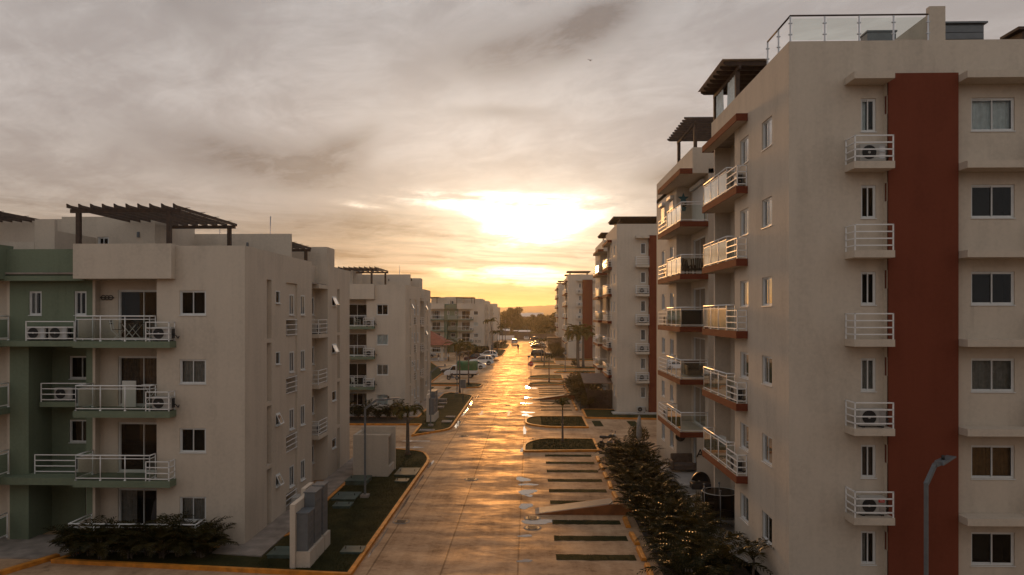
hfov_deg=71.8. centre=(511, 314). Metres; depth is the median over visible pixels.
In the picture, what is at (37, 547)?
path
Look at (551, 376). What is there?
lawn
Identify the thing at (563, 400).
palm tree
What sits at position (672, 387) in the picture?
window
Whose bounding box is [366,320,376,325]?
air conditioner
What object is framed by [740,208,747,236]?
window
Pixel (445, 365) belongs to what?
street lamp
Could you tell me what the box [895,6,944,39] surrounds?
roof wall
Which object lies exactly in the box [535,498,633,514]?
access ramp
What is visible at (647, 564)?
wheel stop
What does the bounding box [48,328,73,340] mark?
air conditioner
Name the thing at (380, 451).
utility block
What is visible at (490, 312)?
apartment building
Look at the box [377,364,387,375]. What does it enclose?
window
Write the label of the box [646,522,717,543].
areca palm
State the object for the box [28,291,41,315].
window
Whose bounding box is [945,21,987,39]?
roof unit
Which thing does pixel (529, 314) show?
shed
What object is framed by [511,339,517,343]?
car
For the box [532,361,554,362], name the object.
lawn
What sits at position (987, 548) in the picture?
window
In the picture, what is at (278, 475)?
window
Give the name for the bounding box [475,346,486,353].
shrub
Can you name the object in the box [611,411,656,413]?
terrace
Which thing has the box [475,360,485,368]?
car
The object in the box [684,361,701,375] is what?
wicker armchair
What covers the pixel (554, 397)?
access ramp
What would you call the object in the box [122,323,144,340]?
folding table
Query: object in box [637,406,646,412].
air conditioner
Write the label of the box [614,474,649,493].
areca palm
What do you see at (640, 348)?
air conditioner
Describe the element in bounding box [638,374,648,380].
air conditioner
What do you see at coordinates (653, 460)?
areca palm
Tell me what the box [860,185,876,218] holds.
window
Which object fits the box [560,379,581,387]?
areca palm
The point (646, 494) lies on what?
areca palm
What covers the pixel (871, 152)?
air conditioner
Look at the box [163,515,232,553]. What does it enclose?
areca palm
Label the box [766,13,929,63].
roof railing
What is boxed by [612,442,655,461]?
areca palm
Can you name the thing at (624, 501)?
areca palm
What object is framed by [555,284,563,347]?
apartment building
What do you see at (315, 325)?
air conditioner
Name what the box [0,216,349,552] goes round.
apartment building
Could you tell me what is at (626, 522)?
wheel stop
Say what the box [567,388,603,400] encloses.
areca palm
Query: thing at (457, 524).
road
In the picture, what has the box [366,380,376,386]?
air conditioner
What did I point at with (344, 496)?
utility hatch
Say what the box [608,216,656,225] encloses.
pergola
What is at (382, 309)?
window
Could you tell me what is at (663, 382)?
window
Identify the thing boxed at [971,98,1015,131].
window
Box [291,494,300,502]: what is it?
air conditioner
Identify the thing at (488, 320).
palm tree
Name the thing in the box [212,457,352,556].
path
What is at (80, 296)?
window
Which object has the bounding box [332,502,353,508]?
utility hatch
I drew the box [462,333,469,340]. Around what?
sliding door
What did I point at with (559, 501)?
grass strip
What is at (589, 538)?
grass strip
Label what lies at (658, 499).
areca palm
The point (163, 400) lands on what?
air conditioner
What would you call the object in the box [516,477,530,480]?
puddle
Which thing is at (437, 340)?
gazebo
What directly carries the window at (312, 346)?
in the apartment building at (241, 444)
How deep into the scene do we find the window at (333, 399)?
43.75 m
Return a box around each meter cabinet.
[290,481,329,568]
[426,389,438,421]
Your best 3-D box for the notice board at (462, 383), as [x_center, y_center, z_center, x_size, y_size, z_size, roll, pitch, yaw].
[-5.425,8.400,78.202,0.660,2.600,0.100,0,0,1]
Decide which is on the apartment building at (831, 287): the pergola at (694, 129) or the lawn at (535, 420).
the pergola at (694, 129)
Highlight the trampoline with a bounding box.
[701,482,734,526]
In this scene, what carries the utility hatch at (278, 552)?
on the lawn at (210, 559)
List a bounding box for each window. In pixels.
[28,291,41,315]
[68,356,85,379]
[70,420,85,441]
[73,291,85,315]
[98,237,108,243]
[179,291,206,315]
[179,359,206,384]
[180,428,205,453]
[180,497,205,521]
[276,291,280,303]
[276,351,281,364]
[276,412,283,426]
[276,472,283,487]
[289,294,295,315]
[289,351,293,372]
[289,408,295,430]
[289,464,294,488]
[301,295,305,315]
[301,350,304,370]
[301,404,305,426]
[301,459,305,481]
[312,297,314,315]
[312,346,314,364]
[312,395,314,414]
[312,445,314,464]
[332,296,339,306]
[332,343,339,353]
[332,390,336,401]
[332,437,336,449]
[377,304,387,314]
[377,334,387,344]
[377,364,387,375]
[377,394,387,405]
[640,329,645,340]
[641,243,645,253]
[641,272,645,282]
[641,301,645,311]
[641,358,645,368]
[641,387,645,397]
[661,251,664,267]
[661,423,664,441]
[662,294,664,309]
[662,337,664,353]
[662,380,664,397]
[670,385,673,402]
[671,246,673,259]
[671,293,673,309]
[671,339,673,356]
[671,431,673,449]
[739,280,747,307]
[739,352,748,379]
[739,422,748,452]
[739,493,748,525]
[740,136,748,166]
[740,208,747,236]
[761,116,771,151]
[761,196,771,229]
[761,277,771,306]
[761,355,771,386]
[761,433,771,467]
[761,511,771,548]
[860,99,876,132]
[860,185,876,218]
[860,272,876,305]
[860,358,874,391]
[860,445,876,478]
[860,531,876,565]
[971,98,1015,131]
[971,185,1015,218]
[971,272,1015,305]
[971,358,1015,392]
[971,445,1015,479]
[971,532,1015,566]
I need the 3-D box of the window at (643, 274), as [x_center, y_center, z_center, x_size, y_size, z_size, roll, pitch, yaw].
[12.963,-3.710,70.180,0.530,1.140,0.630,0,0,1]
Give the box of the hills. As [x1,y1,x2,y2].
[499,305,555,317]
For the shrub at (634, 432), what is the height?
2.022 m
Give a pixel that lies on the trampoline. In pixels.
(719, 498)
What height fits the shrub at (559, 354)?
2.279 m
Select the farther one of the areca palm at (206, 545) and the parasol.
the parasol
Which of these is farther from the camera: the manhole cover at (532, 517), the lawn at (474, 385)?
the lawn at (474, 385)
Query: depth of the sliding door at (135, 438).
31.57 m
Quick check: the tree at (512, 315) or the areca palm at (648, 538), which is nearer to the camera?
the areca palm at (648, 538)
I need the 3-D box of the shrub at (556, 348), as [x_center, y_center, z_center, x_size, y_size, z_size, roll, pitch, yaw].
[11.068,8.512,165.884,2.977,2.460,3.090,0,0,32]
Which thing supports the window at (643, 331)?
in the apartment building at (628, 252)
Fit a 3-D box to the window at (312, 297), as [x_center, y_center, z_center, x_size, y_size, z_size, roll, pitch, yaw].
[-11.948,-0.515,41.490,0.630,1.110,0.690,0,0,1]
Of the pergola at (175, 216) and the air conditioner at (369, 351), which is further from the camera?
the air conditioner at (369, 351)
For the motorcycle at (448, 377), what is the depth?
106.70 m
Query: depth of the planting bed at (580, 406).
74.20 m
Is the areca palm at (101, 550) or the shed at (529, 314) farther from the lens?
the shed at (529, 314)
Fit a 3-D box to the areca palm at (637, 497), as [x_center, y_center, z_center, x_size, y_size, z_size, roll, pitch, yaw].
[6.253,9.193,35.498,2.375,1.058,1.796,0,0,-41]
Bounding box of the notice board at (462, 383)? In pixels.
[460,379,465,387]
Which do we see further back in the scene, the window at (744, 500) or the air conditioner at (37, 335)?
the air conditioner at (37, 335)
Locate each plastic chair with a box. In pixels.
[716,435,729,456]
[727,443,733,460]
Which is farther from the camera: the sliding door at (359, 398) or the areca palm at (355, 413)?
the sliding door at (359, 398)
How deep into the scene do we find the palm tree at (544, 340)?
134.34 m
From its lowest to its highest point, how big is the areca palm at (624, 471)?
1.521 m
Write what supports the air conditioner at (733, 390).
on the apartment building at (831, 287)
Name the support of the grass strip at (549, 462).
on the road
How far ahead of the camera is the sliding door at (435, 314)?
184.79 m
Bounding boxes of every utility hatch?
[266,546,289,558]
[331,492,361,500]
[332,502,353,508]
[339,546,365,553]
[345,475,371,484]
[394,468,419,476]
[394,478,408,482]
[419,429,434,431]
[442,420,452,422]
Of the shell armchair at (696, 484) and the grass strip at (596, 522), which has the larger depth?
the shell armchair at (696, 484)
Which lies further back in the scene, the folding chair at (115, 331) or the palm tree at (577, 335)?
the palm tree at (577, 335)
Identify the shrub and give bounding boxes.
[455,347,466,357]
[465,347,477,356]
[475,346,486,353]
[551,348,560,357]
[554,346,565,355]
[555,347,563,356]
[568,369,587,378]
[568,377,582,392]
[572,382,596,401]
[581,391,593,406]
[627,425,649,445]
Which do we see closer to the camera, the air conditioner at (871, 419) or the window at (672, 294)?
the air conditioner at (871, 419)
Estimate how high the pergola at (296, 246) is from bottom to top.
2.500 m
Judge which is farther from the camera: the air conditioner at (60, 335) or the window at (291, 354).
the window at (291, 354)
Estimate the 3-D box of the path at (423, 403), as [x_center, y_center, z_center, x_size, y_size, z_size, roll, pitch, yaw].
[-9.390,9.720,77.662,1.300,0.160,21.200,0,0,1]
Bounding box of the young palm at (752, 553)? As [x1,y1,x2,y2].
[714,534,773,574]
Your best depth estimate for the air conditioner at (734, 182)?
28.07 m
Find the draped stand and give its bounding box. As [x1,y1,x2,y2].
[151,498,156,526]
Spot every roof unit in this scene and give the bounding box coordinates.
[860,30,896,40]
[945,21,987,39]
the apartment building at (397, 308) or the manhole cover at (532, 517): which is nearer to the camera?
the manhole cover at (532, 517)
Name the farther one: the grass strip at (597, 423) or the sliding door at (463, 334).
the sliding door at (463, 334)
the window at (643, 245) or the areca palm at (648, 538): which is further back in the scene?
the window at (643, 245)
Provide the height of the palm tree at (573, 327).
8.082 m
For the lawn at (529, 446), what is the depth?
52.51 m
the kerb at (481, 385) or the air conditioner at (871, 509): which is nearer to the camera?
the air conditioner at (871, 509)
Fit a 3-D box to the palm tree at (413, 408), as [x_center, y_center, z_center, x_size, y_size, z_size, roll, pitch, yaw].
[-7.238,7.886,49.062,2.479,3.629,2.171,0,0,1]
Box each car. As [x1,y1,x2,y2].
[464,353,479,360]
[469,355,493,364]
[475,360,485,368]
[480,350,497,357]
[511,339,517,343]
[530,336,542,340]
[530,349,551,357]
[531,344,546,348]
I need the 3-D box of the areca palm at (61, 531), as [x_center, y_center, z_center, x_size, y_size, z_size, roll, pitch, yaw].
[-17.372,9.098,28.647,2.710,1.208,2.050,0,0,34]
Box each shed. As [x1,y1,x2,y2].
[518,330,529,333]
[525,313,542,317]
[580,373,612,407]
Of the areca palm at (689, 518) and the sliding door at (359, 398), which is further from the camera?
the sliding door at (359, 398)
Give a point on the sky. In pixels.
(473, 148)
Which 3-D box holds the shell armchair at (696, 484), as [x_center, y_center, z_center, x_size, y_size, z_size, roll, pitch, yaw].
[9.900,8.662,37.162,1.020,0.897,0.600,0,0,1]
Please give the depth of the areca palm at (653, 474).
39.38 m
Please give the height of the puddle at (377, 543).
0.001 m
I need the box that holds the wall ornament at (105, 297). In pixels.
[100,295,113,299]
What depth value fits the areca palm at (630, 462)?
43.33 m
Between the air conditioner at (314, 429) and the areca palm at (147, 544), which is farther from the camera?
the air conditioner at (314, 429)
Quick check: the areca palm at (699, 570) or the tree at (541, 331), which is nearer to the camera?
the areca palm at (699, 570)
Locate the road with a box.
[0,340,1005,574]
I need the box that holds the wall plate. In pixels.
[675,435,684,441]
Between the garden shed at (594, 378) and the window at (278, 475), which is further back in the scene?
the garden shed at (594, 378)
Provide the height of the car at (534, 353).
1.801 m
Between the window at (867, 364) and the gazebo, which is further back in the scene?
the gazebo
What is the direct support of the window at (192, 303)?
in the apartment building at (241, 444)
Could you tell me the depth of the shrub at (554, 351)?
159.61 m
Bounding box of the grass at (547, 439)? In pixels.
[253,416,595,570]
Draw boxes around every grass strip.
[541,409,571,410]
[545,454,591,456]
[546,461,594,463]
[547,469,597,472]
[548,479,601,481]
[549,489,606,492]
[550,500,587,503]
[552,520,620,524]
[554,535,627,540]
[556,554,636,560]
[592,421,602,425]
[627,421,636,426]
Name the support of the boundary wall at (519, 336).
on the road
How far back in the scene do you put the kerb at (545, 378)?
107.53 m
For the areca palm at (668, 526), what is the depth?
29.51 m
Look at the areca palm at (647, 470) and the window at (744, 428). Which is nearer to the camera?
the window at (744, 428)
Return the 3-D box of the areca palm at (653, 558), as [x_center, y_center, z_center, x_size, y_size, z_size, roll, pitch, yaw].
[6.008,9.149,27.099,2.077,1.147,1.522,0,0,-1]
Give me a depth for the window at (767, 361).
25.78 m
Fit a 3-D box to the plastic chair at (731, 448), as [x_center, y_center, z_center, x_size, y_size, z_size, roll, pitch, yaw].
[9.522,5.880,30.414,0.585,0.881,0.590,0,0,1]
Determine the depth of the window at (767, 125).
25.68 m
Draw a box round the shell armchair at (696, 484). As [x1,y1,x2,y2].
[690,472,710,489]
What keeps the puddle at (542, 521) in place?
on the road
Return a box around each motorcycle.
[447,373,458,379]
[597,431,619,448]
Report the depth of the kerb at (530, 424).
61.49 m
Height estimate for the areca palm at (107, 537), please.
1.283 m
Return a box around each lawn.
[64,449,426,571]
[409,393,470,433]
[431,363,441,380]
[431,383,480,386]
[494,349,504,355]
[525,439,596,449]
[527,416,584,425]
[529,382,563,384]
[530,375,561,378]
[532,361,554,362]
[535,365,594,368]
[555,358,592,359]
[556,371,594,371]
[583,409,656,417]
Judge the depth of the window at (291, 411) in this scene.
35.94 m
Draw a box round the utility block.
[353,426,395,476]
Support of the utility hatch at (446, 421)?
on the lawn at (455, 404)
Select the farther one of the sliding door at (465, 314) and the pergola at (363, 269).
the sliding door at (465, 314)
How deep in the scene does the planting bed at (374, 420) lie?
64.75 m
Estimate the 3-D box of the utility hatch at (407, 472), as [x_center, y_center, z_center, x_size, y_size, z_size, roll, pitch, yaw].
[-6.406,9.601,43.376,1.310,0.278,1.960,0,0,1]
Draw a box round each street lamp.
[360,396,399,497]
[428,364,451,425]
[455,350,467,393]
[541,324,552,344]
[924,455,955,574]
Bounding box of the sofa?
[669,453,696,470]
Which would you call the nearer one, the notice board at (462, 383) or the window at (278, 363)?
the window at (278, 363)
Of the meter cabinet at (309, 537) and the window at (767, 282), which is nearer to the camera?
the window at (767, 282)
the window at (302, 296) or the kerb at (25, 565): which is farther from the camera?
the window at (302, 296)
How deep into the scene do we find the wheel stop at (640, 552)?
28.70 m
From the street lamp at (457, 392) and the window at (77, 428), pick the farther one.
the street lamp at (457, 392)
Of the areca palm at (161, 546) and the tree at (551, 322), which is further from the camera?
the tree at (551, 322)
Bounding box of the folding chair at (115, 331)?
[109,320,123,340]
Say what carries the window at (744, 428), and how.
in the apartment building at (831, 287)
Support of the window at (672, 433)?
in the apartment building at (831, 287)
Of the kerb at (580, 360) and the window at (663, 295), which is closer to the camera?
the window at (663, 295)
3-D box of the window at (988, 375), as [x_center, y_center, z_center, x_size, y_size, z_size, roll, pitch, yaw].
[15.712,1.980,23.226,1.440,1.120,0.292,0,0,1]
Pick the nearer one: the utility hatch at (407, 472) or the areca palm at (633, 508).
the areca palm at (633, 508)
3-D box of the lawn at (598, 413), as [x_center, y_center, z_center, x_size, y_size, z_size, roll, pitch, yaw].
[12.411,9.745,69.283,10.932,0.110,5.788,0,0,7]
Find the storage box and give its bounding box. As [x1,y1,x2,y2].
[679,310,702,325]
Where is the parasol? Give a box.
[636,415,641,438]
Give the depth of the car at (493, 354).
157.78 m
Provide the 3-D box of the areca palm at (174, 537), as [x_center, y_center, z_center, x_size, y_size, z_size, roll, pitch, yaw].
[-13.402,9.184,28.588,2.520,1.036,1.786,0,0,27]
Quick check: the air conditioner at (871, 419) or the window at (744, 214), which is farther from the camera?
the window at (744, 214)
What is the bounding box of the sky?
[0,0,1023,306]
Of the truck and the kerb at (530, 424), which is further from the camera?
the truck
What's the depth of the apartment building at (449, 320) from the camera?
184.44 m
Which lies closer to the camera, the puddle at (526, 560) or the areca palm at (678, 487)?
the puddle at (526, 560)
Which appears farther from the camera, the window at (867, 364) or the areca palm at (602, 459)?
the areca palm at (602, 459)
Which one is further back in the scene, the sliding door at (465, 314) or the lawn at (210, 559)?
the sliding door at (465, 314)
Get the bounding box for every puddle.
[368,528,387,556]
[394,495,409,519]
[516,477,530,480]
[516,559,532,561]
[518,489,537,494]
[519,503,532,508]
[522,519,551,523]
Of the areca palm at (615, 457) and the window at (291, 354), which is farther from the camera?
the areca palm at (615, 457)
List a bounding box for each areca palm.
[41,523,101,556]
[49,515,128,552]
[49,524,108,554]
[55,516,118,557]
[62,522,128,559]
[74,519,140,555]
[89,517,162,555]
[89,521,151,554]
[95,520,158,554]
[96,526,157,558]
[109,513,185,552]
[116,523,177,555]
[125,513,196,557]
[127,511,200,557]
[157,528,201,556]
[157,529,205,554]
[161,520,225,556]
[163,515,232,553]
[173,522,232,557]
[183,522,239,552]
[350,407,369,418]
[352,398,380,418]
[362,407,389,419]
[372,402,395,418]
[381,399,412,418]
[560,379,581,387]
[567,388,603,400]
[576,395,601,407]
[593,443,617,455]
[598,447,622,462]
[599,450,628,462]
[599,456,633,472]
[602,434,645,450]
[605,439,644,454]
[605,464,651,483]
[605,466,633,483]
[608,461,640,472]
[609,491,661,519]
[610,479,651,496]
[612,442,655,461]
[614,447,663,464]
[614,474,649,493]
[616,438,660,456]
[616,457,640,471]
[618,457,647,466]
[619,464,664,482]
[622,503,659,524]
[623,478,687,504]
[623,489,660,507]
[625,470,674,493]
[632,501,716,538]
[632,512,676,536]
[634,449,673,472]
[634,461,679,480]
[635,494,698,519]
[635,521,683,541]
[637,543,731,574]
[638,478,678,502]
[641,493,676,513]
[642,475,690,491]
[643,523,685,552]
[643,538,688,566]
[644,469,677,484]
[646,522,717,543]
[647,532,743,574]
[649,483,688,501]
[653,554,717,574]
[655,491,711,523]
[655,505,729,535]
[657,486,701,506]
[665,524,719,555]
[672,530,772,574]
[673,506,733,532]
[675,521,746,563]
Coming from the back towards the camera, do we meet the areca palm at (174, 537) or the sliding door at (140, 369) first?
the sliding door at (140, 369)
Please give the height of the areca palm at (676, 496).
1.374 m
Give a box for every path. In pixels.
[0,534,66,558]
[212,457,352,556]
[404,392,443,416]
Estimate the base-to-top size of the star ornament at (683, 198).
0.615 m
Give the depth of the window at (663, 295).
46.88 m
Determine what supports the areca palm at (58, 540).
on the lawn at (210, 559)
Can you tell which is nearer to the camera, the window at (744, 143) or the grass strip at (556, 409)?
the window at (744, 143)
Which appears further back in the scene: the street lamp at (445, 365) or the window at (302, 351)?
the street lamp at (445, 365)
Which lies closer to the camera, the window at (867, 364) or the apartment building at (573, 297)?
the window at (867, 364)
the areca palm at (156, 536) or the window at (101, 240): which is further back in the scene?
the window at (101, 240)
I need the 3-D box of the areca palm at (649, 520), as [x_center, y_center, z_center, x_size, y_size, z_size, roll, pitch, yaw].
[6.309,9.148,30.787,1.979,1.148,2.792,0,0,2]
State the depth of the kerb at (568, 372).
119.09 m
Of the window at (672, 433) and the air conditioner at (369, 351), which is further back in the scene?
the air conditioner at (369, 351)
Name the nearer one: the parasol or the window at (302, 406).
the window at (302, 406)
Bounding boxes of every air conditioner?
[27,326,47,340]
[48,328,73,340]
[54,387,74,400]
[152,327,179,340]
[152,396,178,410]
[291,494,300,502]
[312,323,319,333]
[312,422,319,433]
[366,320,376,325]
[366,350,376,356]
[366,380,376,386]
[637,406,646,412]
[638,288,648,293]
[638,317,648,322]
[638,346,648,351]
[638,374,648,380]
[730,173,745,188]
[730,385,745,401]
[730,455,745,473]
[856,144,888,160]
[856,408,888,427]
[856,495,888,515]
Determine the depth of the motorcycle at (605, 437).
51.30 m
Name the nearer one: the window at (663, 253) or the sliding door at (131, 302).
the sliding door at (131, 302)
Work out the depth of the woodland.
392.48 m
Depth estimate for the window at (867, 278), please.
23.32 m
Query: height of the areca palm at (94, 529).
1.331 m
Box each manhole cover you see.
[392,519,409,523]
[464,478,477,480]
[523,525,541,529]
[524,515,540,520]
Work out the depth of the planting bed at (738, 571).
28.01 m
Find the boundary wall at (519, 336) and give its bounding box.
[500,334,555,339]
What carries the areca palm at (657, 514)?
on the planting bed at (738, 571)
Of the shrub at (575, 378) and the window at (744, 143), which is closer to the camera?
the window at (744, 143)
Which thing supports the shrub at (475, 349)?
on the road
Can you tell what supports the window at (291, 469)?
in the apartment building at (241, 444)
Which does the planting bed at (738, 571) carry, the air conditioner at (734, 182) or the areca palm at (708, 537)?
the areca palm at (708, 537)
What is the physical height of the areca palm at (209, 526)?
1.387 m
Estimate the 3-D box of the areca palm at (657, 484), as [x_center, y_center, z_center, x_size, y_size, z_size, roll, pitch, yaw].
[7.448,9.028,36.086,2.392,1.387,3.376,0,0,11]
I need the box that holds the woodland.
[500,315,555,333]
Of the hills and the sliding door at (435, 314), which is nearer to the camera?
the sliding door at (435, 314)
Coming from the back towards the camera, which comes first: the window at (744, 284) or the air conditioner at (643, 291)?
the air conditioner at (643, 291)
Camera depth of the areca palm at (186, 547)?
27.81 m
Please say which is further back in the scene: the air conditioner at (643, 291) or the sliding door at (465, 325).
the sliding door at (465, 325)
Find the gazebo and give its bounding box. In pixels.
[431,331,452,360]
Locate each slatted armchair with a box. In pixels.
[678,258,695,273]
[690,258,702,273]
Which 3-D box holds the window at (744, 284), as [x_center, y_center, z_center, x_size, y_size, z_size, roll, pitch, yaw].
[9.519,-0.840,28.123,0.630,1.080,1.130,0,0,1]
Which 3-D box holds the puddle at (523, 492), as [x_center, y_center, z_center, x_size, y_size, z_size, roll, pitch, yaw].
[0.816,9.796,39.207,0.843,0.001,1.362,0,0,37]
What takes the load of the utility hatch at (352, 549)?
on the lawn at (210, 559)
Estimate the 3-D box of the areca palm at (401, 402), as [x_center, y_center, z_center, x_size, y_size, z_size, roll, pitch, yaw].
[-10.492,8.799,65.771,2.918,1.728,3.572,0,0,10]
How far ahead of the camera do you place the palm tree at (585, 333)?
129.62 m
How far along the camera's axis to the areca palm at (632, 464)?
41.77 m
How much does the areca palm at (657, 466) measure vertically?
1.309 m
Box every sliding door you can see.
[117,422,156,472]
[119,290,156,339]
[119,356,156,405]
[119,488,156,530]
[350,304,366,324]
[350,333,366,354]
[350,363,366,384]
[350,392,366,414]
[432,311,440,318]
[432,322,440,329]
[432,347,440,351]
[462,311,469,318]
[462,322,469,329]
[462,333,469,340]
[693,385,704,429]
[694,235,704,273]
[694,287,704,325]
[694,337,704,376]
[694,438,696,472]
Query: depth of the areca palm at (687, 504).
32.70 m
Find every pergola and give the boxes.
[0,211,36,221]
[66,203,236,245]
[292,242,310,260]
[335,266,387,284]
[456,297,474,307]
[567,271,589,274]
[598,232,608,239]
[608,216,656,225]
[667,117,712,162]
[698,58,766,120]
[1000,26,1023,38]
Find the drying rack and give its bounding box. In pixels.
[122,381,156,407]
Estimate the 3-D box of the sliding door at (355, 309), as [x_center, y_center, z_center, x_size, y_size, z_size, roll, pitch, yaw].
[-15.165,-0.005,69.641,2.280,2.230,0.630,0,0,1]
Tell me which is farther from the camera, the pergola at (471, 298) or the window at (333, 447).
the pergola at (471, 298)
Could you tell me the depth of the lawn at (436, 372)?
121.20 m
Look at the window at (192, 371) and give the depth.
30.05 m
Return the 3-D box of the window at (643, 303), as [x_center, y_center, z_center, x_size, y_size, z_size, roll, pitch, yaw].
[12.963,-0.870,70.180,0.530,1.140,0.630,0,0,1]
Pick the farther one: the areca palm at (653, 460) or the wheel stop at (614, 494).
the areca palm at (653, 460)
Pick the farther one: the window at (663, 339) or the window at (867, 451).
the window at (663, 339)
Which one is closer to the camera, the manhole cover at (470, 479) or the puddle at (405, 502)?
the puddle at (405, 502)
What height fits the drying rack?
1.156 m
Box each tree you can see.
[390,403,424,454]
[442,339,474,392]
[460,343,479,384]
[483,317,498,346]
[490,330,504,351]
[497,324,508,346]
[500,307,522,331]
[527,313,545,331]
[536,319,555,333]
[536,337,545,360]
[538,329,547,333]
[539,338,551,365]
[545,312,555,319]
[545,355,553,381]
[553,397,570,441]
[564,324,589,365]
[565,327,589,367]
[570,324,594,367]
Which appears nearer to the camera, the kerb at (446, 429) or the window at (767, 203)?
the window at (767, 203)
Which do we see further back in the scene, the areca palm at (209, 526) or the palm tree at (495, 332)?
the palm tree at (495, 332)
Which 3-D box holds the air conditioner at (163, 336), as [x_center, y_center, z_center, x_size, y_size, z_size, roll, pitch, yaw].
[-14.509,0.800,29.677,1.012,0.600,0.421,0,0,1]
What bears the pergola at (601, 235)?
on the apartment building at (628, 252)
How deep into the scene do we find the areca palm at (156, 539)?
28.02 m
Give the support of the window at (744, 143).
in the apartment building at (831, 287)
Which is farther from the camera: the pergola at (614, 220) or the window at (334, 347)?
the pergola at (614, 220)
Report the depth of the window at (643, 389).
70.10 m
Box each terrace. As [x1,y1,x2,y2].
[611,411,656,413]
[649,454,759,574]
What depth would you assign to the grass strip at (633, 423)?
63.78 m
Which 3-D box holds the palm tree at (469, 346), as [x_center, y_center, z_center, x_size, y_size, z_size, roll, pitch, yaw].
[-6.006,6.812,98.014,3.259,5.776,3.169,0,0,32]
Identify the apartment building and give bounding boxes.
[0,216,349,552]
[347,265,430,416]
[431,295,487,352]
[485,301,492,345]
[490,301,499,340]
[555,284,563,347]
[562,275,594,357]
[593,224,656,411]
[657,39,1023,574]
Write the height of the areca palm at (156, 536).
1.405 m
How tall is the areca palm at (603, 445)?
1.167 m
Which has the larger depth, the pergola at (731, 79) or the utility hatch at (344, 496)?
the utility hatch at (344, 496)
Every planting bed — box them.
[350,417,413,422]
[575,397,610,409]
[605,455,751,574]
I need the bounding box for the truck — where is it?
[444,360,478,377]
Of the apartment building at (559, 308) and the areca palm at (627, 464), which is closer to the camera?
the areca palm at (627, 464)
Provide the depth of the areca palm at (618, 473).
40.50 m
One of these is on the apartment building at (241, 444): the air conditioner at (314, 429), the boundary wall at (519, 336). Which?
the air conditioner at (314, 429)
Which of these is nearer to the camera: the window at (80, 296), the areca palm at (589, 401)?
the window at (80, 296)
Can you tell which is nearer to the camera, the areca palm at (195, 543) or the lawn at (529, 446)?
the areca palm at (195, 543)
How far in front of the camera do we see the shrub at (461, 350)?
162.56 m
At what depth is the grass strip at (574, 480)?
41.83 m
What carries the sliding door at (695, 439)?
in the apartment building at (831, 287)
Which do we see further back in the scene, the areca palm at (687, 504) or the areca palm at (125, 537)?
the areca palm at (687, 504)
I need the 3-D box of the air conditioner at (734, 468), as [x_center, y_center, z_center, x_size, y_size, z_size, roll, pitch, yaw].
[9.091,6.020,28.383,0.421,0.600,1.012,0,0,1]
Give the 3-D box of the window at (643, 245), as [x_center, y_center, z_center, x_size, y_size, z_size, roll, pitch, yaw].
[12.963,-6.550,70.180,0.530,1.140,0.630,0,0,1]
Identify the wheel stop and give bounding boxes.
[607,481,612,488]
[611,491,617,497]
[622,516,630,527]
[629,531,639,544]
[636,546,646,560]
[644,562,653,574]
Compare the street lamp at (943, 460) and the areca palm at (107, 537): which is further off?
the areca palm at (107, 537)
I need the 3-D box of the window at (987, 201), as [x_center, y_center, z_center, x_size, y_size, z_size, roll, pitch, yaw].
[15.716,-3.710,23.395,1.440,1.140,0.630,0,0,1]
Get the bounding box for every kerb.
[0,553,59,574]
[51,448,428,574]
[350,392,472,436]
[431,382,482,387]
[523,438,599,451]
[525,416,588,427]
[528,375,563,379]
[528,381,564,385]
[529,360,555,363]
[533,365,594,369]
[554,358,594,360]
[554,370,594,372]
[581,409,656,419]
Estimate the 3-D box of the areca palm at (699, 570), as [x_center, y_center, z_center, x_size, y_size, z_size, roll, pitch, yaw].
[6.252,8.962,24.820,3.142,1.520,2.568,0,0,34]
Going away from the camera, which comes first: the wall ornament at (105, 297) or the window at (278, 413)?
the wall ornament at (105, 297)
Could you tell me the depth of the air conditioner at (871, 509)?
22.74 m
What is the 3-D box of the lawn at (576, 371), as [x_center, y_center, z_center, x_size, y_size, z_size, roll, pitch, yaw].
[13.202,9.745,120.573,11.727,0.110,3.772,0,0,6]
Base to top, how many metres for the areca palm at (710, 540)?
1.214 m
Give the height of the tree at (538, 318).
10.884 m
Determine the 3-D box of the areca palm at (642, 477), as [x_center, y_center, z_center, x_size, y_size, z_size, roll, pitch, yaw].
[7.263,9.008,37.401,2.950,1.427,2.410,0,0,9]
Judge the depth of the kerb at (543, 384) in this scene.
98.27 m
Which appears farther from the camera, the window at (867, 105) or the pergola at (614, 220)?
the pergola at (614, 220)
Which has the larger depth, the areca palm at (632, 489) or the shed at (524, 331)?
the shed at (524, 331)
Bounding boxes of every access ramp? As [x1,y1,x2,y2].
[532,394,574,399]
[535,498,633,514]
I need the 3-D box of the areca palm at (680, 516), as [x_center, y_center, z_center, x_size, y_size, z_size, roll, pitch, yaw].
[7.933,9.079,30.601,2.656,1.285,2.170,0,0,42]
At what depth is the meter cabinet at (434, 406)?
64.28 m
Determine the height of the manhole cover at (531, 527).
0.020 m
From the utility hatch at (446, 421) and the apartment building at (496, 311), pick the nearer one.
the utility hatch at (446, 421)
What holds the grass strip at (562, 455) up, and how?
on the road
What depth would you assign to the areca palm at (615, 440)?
48.03 m
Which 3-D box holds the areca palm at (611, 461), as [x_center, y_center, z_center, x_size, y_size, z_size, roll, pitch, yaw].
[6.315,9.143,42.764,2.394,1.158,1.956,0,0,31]
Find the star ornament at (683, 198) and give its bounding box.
[679,193,687,202]

